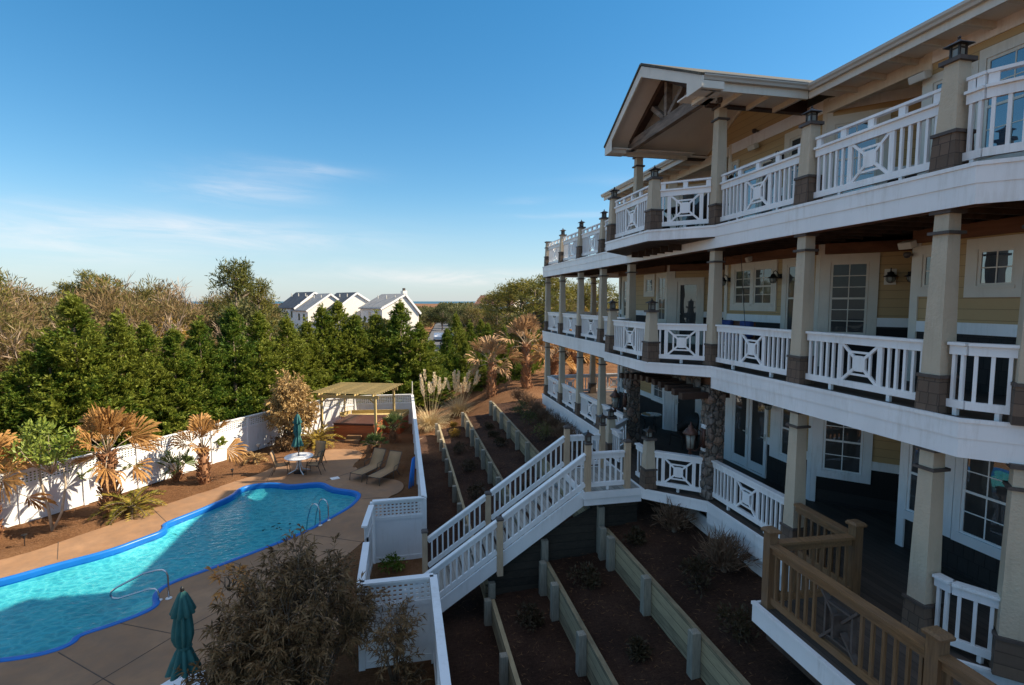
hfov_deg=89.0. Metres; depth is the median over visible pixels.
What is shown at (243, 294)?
scrub tree
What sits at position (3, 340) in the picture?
scrub tree
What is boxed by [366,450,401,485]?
chaise lounge
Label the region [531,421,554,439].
shrub
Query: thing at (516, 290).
pine tree
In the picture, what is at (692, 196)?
door
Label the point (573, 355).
fan palm
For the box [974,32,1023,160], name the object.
window
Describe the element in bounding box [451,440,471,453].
shrub
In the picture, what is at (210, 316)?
evergreen oak
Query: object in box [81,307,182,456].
cypress tree
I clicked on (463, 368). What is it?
cypress tree
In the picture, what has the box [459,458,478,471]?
shrub
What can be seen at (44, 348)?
cypress tree
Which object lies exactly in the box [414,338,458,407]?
cypress tree
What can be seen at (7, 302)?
scrub tree
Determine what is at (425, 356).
cypress tree
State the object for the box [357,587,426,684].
bush
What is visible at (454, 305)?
woods
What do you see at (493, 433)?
shrub
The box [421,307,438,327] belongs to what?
evergreen oak
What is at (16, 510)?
white fence
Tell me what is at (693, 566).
shrub
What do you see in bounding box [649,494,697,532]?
twiggy shrub
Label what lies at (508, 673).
retaining wall
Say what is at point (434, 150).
sky
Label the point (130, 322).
scrub tree
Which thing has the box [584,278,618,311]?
pine tree
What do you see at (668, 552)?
terrace bed
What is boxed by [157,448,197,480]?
palmetto
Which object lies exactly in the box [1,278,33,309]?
bare tree
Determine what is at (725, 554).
twiggy shrub
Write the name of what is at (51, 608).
swimming pool
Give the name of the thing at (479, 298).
townhouse
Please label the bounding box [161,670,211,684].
patio table
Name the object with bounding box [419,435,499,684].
terrace bed
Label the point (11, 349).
bare tree
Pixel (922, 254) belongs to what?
window
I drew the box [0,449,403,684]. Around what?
pool deck
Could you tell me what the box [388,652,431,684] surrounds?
oleander branch
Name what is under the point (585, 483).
staircase
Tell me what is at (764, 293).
window
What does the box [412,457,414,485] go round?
pool noodle
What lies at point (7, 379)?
cypress tree
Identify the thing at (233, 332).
cypress tree
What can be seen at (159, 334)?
tree
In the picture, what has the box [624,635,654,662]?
shrub
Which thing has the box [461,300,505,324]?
evergreen oak
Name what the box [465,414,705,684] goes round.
terrace bed
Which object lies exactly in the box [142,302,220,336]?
scrub tree
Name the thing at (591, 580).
shrub
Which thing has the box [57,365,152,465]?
cypress tree
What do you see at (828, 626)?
timber deck
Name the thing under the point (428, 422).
pampas grass
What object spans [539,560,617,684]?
retaining wall
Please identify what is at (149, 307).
scrub tree
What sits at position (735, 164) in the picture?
window
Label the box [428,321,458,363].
road
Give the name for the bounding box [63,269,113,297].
pine tree
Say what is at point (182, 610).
patio umbrella
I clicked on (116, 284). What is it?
pine tree
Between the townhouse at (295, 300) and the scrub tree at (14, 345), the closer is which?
the scrub tree at (14, 345)
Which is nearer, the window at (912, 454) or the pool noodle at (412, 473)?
the window at (912, 454)
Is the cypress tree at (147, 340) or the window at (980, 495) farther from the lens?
the cypress tree at (147, 340)
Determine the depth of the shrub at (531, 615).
11.00 m
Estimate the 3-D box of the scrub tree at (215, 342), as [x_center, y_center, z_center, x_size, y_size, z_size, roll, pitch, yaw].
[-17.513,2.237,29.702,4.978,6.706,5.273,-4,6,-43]
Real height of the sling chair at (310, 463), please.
1.018 m
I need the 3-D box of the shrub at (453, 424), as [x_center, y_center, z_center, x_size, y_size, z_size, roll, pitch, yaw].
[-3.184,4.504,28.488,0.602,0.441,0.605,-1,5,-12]
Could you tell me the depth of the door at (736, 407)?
14.29 m
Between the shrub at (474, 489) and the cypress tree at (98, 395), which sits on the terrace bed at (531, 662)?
the shrub at (474, 489)
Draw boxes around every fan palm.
[0,429,57,535]
[47,401,164,514]
[168,413,247,484]
[463,335,524,398]
[487,313,556,388]
[530,330,576,378]
[551,329,598,374]
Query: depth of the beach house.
9.76 m
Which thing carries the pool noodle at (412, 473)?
on the ground at (349, 672)
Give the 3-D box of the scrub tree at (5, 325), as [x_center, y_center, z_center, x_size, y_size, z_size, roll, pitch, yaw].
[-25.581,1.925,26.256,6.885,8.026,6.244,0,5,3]
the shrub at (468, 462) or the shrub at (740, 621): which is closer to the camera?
the shrub at (740, 621)
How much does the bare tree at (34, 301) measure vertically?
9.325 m
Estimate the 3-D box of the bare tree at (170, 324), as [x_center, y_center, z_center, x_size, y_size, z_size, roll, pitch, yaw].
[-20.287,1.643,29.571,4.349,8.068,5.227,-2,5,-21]
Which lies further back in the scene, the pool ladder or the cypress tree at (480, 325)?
the cypress tree at (480, 325)
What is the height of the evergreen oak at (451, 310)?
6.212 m
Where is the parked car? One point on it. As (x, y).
(437, 336)
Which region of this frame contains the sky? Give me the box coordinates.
[0,0,963,300]
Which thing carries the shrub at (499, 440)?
on the terrace bed at (605, 623)
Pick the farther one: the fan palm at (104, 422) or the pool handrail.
the fan palm at (104, 422)
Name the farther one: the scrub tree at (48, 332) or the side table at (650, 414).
the scrub tree at (48, 332)
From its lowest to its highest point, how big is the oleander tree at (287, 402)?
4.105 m
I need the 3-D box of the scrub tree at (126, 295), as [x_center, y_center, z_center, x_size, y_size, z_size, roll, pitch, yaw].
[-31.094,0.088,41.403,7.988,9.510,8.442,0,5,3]
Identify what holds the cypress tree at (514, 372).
on the ground at (349, 672)
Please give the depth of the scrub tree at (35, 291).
44.48 m
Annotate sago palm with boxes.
[87,486,167,525]
[241,451,268,464]
[294,424,344,451]
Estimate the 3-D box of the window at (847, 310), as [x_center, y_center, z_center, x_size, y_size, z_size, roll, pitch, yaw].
[7.187,-0.938,11.081,0.980,1.880,0.075,3,5,33]
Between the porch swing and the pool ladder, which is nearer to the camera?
the porch swing
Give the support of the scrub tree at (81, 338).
on the ground at (349, 672)
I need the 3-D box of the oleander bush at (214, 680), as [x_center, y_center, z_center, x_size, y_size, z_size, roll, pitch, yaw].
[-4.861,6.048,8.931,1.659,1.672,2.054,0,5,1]
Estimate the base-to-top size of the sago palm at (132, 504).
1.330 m
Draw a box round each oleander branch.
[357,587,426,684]
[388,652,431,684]
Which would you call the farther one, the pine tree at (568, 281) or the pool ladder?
the pine tree at (568, 281)
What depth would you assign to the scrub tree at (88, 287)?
45.66 m
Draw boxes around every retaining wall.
[435,423,487,597]
[461,412,523,535]
[484,597,520,684]
[488,502,636,598]
[489,401,589,516]
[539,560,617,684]
[598,526,750,684]
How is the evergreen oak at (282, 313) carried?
on the ground at (349, 672)
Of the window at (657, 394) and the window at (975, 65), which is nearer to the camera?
the window at (975, 65)
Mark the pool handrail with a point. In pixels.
(169, 597)
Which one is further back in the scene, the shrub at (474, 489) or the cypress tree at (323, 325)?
the cypress tree at (323, 325)
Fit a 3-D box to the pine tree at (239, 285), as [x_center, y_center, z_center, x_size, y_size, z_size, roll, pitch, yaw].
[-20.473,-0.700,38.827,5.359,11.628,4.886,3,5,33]
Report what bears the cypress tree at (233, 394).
on the ground at (349, 672)
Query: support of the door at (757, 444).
in the beach house
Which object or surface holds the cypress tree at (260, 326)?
on the ground at (349, 672)
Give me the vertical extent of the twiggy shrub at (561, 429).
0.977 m
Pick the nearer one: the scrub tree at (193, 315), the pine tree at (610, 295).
the scrub tree at (193, 315)
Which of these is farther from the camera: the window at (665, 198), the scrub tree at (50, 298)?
the scrub tree at (50, 298)
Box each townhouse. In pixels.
[276,292,317,327]
[290,293,338,339]
[327,292,370,336]
[358,288,420,335]
[473,295,524,308]
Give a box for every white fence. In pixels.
[0,394,411,527]
[356,542,450,684]
[370,381,426,563]
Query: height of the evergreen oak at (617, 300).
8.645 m
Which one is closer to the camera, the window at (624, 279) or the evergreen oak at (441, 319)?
the window at (624, 279)
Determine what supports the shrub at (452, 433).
on the terrace bed at (531, 662)
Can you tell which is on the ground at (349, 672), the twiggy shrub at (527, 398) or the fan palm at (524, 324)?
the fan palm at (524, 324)
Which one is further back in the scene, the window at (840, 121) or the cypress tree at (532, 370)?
the cypress tree at (532, 370)
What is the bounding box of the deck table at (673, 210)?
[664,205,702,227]
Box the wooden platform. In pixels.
[340,409,408,433]
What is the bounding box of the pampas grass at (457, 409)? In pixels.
[440,370,480,419]
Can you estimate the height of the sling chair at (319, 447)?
1.018 m
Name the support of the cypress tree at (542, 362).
on the ground at (349, 672)
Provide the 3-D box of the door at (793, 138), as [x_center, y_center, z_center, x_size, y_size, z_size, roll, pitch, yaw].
[6.557,-3.991,11.883,0.075,1.780,0.980,-1,5,-12]
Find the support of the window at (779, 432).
in the beach house
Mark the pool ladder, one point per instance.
(320, 524)
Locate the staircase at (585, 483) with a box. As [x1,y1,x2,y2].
[404,413,641,611]
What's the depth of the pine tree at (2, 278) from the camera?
36.08 m
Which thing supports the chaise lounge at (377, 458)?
on the pool deck at (140, 650)
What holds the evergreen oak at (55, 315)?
on the ground at (349, 672)
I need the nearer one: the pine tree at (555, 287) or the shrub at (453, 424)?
the shrub at (453, 424)
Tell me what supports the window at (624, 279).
in the beach house
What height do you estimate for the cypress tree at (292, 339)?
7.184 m
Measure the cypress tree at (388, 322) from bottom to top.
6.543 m
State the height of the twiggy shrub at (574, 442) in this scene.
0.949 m
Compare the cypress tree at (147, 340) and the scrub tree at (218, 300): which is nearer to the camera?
the cypress tree at (147, 340)
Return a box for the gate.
[361,505,373,574]
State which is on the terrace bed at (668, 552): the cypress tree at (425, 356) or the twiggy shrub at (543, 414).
the twiggy shrub at (543, 414)
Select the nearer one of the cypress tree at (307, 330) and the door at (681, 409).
the door at (681, 409)
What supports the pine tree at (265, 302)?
on the ground at (349, 672)
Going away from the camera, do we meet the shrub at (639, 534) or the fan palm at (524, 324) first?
the shrub at (639, 534)
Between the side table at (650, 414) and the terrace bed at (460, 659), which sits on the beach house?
the side table at (650, 414)
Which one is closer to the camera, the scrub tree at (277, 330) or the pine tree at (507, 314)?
the scrub tree at (277, 330)
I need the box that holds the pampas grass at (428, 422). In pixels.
[408,369,453,433]
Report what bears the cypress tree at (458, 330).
on the ground at (349, 672)
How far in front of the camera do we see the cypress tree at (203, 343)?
25.78 m
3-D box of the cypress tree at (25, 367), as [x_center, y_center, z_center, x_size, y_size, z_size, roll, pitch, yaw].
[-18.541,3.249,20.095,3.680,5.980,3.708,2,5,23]
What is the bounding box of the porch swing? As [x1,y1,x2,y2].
[722,255,755,342]
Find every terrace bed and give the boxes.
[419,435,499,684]
[441,426,590,684]
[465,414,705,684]
[496,398,815,684]
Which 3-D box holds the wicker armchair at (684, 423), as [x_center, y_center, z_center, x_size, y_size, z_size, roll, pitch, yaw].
[5.365,2.699,16.080,0.782,1.042,0.792,-2,5,-22]
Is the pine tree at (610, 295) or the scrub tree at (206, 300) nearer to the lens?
the scrub tree at (206, 300)
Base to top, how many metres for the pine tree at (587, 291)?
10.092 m
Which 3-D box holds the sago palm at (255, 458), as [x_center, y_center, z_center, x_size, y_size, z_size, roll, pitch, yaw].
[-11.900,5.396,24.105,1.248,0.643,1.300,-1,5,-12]
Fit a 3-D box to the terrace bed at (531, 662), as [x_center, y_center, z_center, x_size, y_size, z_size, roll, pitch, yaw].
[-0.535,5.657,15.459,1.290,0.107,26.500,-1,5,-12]
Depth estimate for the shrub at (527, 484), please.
16.82 m
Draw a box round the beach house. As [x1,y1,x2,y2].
[542,0,1023,684]
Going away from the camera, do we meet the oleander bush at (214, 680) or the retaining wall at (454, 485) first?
the oleander bush at (214, 680)
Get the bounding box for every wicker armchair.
[669,412,698,449]
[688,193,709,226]
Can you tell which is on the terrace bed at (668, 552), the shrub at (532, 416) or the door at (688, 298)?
the shrub at (532, 416)
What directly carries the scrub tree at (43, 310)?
on the ground at (349, 672)
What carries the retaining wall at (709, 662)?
on the terrace bed at (605, 623)
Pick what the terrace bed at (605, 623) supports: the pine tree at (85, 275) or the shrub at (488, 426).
the shrub at (488, 426)
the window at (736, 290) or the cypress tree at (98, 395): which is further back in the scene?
the cypress tree at (98, 395)
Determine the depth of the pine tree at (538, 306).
51.41 m
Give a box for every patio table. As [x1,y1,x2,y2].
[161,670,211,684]
[284,452,312,474]
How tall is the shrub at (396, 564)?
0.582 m
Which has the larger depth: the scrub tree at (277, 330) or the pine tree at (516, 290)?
the pine tree at (516, 290)
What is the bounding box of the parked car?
[433,333,442,340]
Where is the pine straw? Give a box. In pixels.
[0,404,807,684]
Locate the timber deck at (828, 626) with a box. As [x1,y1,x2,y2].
[751,503,996,684]
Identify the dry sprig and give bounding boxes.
[205,563,253,606]
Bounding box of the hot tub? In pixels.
[329,414,386,441]
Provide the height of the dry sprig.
0.756 m
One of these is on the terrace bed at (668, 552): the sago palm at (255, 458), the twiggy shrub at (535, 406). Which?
the twiggy shrub at (535, 406)
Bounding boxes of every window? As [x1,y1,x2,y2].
[620,366,623,392]
[621,276,626,316]
[644,274,654,296]
[651,384,664,403]
[656,272,667,322]
[661,188,667,217]
[730,159,739,213]
[730,262,752,310]
[751,259,777,311]
[769,406,789,462]
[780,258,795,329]
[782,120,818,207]
[812,417,872,483]
[821,253,879,335]
[825,107,890,197]
[902,443,955,537]
[912,245,931,296]
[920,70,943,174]
[951,457,1009,559]
[963,234,1023,297]
[972,60,978,128]
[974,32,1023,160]
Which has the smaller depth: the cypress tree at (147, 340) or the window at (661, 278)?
the window at (661, 278)
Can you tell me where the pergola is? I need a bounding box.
[311,382,399,438]
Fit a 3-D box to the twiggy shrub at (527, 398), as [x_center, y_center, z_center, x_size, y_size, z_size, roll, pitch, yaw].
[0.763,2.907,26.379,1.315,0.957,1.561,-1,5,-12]
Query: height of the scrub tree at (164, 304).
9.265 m
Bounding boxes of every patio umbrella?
[165,586,201,683]
[291,412,304,473]
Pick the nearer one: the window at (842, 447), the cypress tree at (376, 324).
the window at (842, 447)
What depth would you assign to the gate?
14.11 m
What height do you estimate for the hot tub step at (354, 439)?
0.342 m
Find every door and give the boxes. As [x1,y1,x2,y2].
[672,277,704,344]
[672,395,701,434]
[674,183,706,227]
[724,394,748,468]
[739,159,758,218]
[746,399,768,478]
[757,151,779,214]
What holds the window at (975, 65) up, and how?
in the beach house
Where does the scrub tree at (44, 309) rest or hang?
on the ground at (349, 672)
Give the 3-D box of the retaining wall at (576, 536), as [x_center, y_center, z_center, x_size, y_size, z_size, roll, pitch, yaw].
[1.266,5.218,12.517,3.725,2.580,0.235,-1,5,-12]
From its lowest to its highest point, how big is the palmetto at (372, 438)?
1.249 m
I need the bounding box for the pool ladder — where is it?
[306,499,330,528]
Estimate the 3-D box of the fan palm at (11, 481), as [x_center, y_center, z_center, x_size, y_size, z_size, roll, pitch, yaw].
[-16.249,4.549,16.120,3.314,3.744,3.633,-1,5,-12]
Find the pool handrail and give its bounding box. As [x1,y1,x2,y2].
[109,569,171,600]
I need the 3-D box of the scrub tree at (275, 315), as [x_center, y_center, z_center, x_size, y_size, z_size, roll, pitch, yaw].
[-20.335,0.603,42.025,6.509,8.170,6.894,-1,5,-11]
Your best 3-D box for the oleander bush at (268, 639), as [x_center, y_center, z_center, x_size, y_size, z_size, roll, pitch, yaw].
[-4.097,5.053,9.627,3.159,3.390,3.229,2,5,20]
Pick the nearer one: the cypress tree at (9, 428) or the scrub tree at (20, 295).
the cypress tree at (9, 428)
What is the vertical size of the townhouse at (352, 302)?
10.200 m
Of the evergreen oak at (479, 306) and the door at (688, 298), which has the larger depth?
the evergreen oak at (479, 306)
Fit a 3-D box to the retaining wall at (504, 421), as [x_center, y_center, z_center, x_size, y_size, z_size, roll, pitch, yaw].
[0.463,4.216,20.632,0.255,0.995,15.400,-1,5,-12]
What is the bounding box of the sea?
[187,301,618,303]
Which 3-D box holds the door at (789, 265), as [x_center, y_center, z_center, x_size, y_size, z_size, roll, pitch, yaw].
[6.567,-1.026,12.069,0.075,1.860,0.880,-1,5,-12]
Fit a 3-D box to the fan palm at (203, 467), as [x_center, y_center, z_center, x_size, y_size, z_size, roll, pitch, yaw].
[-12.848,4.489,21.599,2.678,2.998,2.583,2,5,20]
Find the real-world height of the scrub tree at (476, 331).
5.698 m
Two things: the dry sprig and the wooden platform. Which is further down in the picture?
the dry sprig
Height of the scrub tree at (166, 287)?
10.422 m
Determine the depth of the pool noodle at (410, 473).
20.78 m
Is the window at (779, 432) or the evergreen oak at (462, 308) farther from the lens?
the evergreen oak at (462, 308)
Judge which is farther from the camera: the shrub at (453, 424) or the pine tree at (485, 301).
the pine tree at (485, 301)
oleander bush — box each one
[173,642,274,684]
[193,523,392,684]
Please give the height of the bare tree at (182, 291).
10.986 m
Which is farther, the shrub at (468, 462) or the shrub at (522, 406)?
the shrub at (522, 406)
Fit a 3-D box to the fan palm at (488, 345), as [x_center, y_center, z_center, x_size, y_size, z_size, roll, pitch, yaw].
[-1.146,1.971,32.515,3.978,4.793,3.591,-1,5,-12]
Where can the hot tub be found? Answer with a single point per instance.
(357, 424)
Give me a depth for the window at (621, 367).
21.70 m
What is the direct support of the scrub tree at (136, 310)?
on the ground at (349, 672)
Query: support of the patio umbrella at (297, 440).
on the pool deck at (140, 650)
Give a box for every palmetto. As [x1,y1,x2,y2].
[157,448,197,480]
[361,431,389,452]
[375,411,407,442]
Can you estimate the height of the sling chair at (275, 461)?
1.018 m
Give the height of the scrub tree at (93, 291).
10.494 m
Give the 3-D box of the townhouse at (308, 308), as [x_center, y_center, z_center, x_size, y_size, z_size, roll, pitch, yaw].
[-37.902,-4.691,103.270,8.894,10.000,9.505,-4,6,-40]
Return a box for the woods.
[190,301,586,352]
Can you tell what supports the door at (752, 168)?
in the beach house
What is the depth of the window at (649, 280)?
19.12 m
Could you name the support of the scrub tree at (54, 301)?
on the ground at (349, 672)
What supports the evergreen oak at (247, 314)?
on the ground at (349, 672)
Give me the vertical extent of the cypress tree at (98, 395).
6.965 m
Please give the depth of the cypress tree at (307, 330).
32.44 m
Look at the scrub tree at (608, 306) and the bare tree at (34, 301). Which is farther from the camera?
the scrub tree at (608, 306)
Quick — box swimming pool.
[0,482,360,661]
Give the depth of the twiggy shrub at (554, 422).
21.50 m
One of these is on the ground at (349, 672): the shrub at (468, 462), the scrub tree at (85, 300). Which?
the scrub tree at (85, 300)
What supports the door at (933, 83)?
in the beach house
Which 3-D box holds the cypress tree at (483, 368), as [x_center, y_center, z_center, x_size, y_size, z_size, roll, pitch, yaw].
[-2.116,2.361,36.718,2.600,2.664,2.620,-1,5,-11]
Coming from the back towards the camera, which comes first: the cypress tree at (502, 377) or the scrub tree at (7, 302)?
the cypress tree at (502, 377)
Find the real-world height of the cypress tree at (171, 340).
6.792 m
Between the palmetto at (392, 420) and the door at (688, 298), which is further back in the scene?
the palmetto at (392, 420)
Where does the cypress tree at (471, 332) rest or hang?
on the ground at (349, 672)
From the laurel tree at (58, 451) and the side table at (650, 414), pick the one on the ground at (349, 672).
the laurel tree at (58, 451)
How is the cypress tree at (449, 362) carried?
on the ground at (349, 672)
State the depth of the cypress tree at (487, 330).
42.62 m
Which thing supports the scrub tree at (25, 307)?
on the ground at (349, 672)
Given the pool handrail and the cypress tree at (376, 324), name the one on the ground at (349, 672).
the cypress tree at (376, 324)
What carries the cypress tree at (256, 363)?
on the ground at (349, 672)
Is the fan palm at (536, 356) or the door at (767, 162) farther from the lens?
the fan palm at (536, 356)
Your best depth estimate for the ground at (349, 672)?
20.61 m
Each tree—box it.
[0,266,18,303]
[0,272,38,308]
[0,284,54,338]
[0,288,168,487]
[0,299,48,342]
[0,304,49,367]
[0,315,67,392]
[0,318,35,392]
[0,321,122,379]
[0,325,56,394]
[0,332,134,472]
[0,350,71,480]
[0,365,47,485]
[0,387,33,464]
[0,415,89,530]
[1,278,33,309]
[2,297,50,322]
[9,280,43,308]
[11,287,73,307]
[25,287,53,307]
[27,301,58,322]
[31,291,67,312]
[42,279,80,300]
[46,295,64,309]
[47,323,163,473]
[49,316,107,393]
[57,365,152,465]
[58,273,142,310]
[59,296,102,318]
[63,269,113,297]
[65,284,97,301]
[79,291,135,334]
[81,285,159,314]
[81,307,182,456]
[93,273,132,295]
[98,296,164,332]
[104,270,205,310]
[110,304,187,358]
[111,309,178,386]
[116,320,212,447]
[120,294,166,332]
[121,285,151,319]
[124,273,193,310]
[136,324,238,445]
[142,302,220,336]
[143,284,188,318]
[149,278,197,314]
[154,317,190,348]
[164,315,258,446]
[168,338,241,445]
[181,331,235,382]
[183,291,229,327]
[184,302,221,336]
[191,302,272,430]
[201,257,271,319]
[205,289,248,318]
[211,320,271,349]
[219,288,291,320]
[226,310,309,414]
[233,276,279,335]
[245,303,295,338]
[246,332,278,403]
[257,313,337,406]
[261,368,320,448]
[271,316,288,344]
[289,317,342,405]
[303,303,357,406]
[313,300,378,401]
[328,311,399,403]
[352,309,414,402]
[364,299,442,405]
[375,320,406,401]
[391,321,453,407]
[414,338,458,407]
[435,328,464,389]
[437,311,475,370]
[452,303,491,335]
[454,340,473,384]
[464,319,480,365]
[464,358,488,392]
[470,290,513,333]
[473,310,511,343]
[473,318,500,336]
[475,319,484,354]
[475,358,512,391]
[476,322,503,371]
[481,282,532,342]
[490,277,544,356]
[496,324,517,365]
[499,282,569,351]
[499,356,522,380]
[517,332,544,370]
[518,359,535,374]
[519,273,576,354]
[520,327,543,364]
[536,278,589,356]
[553,301,583,360]
[558,281,607,352]
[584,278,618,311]
[596,303,618,359]
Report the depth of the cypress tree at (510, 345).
44.41 m
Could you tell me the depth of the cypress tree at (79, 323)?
20.70 m
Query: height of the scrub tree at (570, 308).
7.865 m
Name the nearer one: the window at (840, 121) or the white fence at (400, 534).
the window at (840, 121)
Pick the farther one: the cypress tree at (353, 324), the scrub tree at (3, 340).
the cypress tree at (353, 324)
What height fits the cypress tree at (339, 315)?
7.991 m
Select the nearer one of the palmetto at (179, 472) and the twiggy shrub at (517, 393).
the palmetto at (179, 472)
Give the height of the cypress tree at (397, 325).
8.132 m
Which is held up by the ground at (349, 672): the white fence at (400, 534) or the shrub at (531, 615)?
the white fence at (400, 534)
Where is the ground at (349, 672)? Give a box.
[0,304,617,684]
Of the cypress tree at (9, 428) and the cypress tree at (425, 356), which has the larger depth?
the cypress tree at (425, 356)
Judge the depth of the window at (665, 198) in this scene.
17.87 m
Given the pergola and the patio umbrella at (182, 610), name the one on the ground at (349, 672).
the pergola
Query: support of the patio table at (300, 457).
on the pool deck at (140, 650)
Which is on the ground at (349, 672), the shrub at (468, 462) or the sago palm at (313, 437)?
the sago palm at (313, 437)
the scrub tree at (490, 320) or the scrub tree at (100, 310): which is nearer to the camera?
the scrub tree at (100, 310)
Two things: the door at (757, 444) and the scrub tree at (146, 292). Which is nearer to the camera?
the door at (757, 444)
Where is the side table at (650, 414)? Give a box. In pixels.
[641,412,661,436]
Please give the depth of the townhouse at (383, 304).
94.06 m
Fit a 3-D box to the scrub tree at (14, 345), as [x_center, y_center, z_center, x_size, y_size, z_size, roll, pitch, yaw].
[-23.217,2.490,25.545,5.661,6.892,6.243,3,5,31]
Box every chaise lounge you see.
[349,447,385,481]
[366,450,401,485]
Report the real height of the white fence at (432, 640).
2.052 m
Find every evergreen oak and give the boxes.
[35,302,67,326]
[188,310,217,337]
[209,295,284,347]
[247,303,300,331]
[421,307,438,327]
[426,302,451,329]
[444,307,455,324]
[446,304,470,326]
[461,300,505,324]
[589,294,618,311]
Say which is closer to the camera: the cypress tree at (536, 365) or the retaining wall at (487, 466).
the retaining wall at (487, 466)
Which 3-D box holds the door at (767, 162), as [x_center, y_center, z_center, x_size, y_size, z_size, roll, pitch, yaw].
[6.338,-3.630,12.900,0.094,1.980,0.719,-1,5,-12]
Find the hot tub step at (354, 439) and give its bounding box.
[344,435,361,443]
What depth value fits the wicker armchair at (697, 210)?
12.08 m
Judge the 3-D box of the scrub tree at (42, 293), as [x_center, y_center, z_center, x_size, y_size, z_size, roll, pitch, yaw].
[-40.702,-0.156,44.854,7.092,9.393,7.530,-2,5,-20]
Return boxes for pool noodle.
[408,458,413,488]
[410,457,413,486]
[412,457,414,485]
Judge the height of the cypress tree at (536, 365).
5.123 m
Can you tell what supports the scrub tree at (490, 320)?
on the ground at (349, 672)
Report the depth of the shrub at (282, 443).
25.76 m
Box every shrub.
[266,431,304,453]
[378,551,407,572]
[449,421,458,427]
[450,428,461,437]
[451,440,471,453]
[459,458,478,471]
[466,481,486,499]
[484,422,494,429]
[487,430,499,436]
[493,435,508,447]
[508,385,529,399]
[510,400,527,414]
[515,601,544,631]
[516,391,538,406]
[517,479,537,492]
[520,409,538,424]
[521,400,544,414]
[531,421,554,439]
[533,406,558,422]
[539,412,567,430]
[549,417,581,437]
[560,428,583,450]
[566,561,602,590]
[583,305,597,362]
[622,525,646,545]
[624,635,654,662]
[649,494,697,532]
[678,553,715,598]
[691,524,761,572]
[711,600,761,649]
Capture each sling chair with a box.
[270,450,290,475]
[306,448,325,474]
[308,440,326,462]
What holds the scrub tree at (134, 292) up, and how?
on the ground at (349, 672)
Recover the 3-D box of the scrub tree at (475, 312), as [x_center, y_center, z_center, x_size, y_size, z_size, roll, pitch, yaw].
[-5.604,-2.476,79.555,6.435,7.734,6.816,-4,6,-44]
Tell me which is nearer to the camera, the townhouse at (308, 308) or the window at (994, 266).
the window at (994, 266)
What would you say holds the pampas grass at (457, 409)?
on the ground at (349, 672)

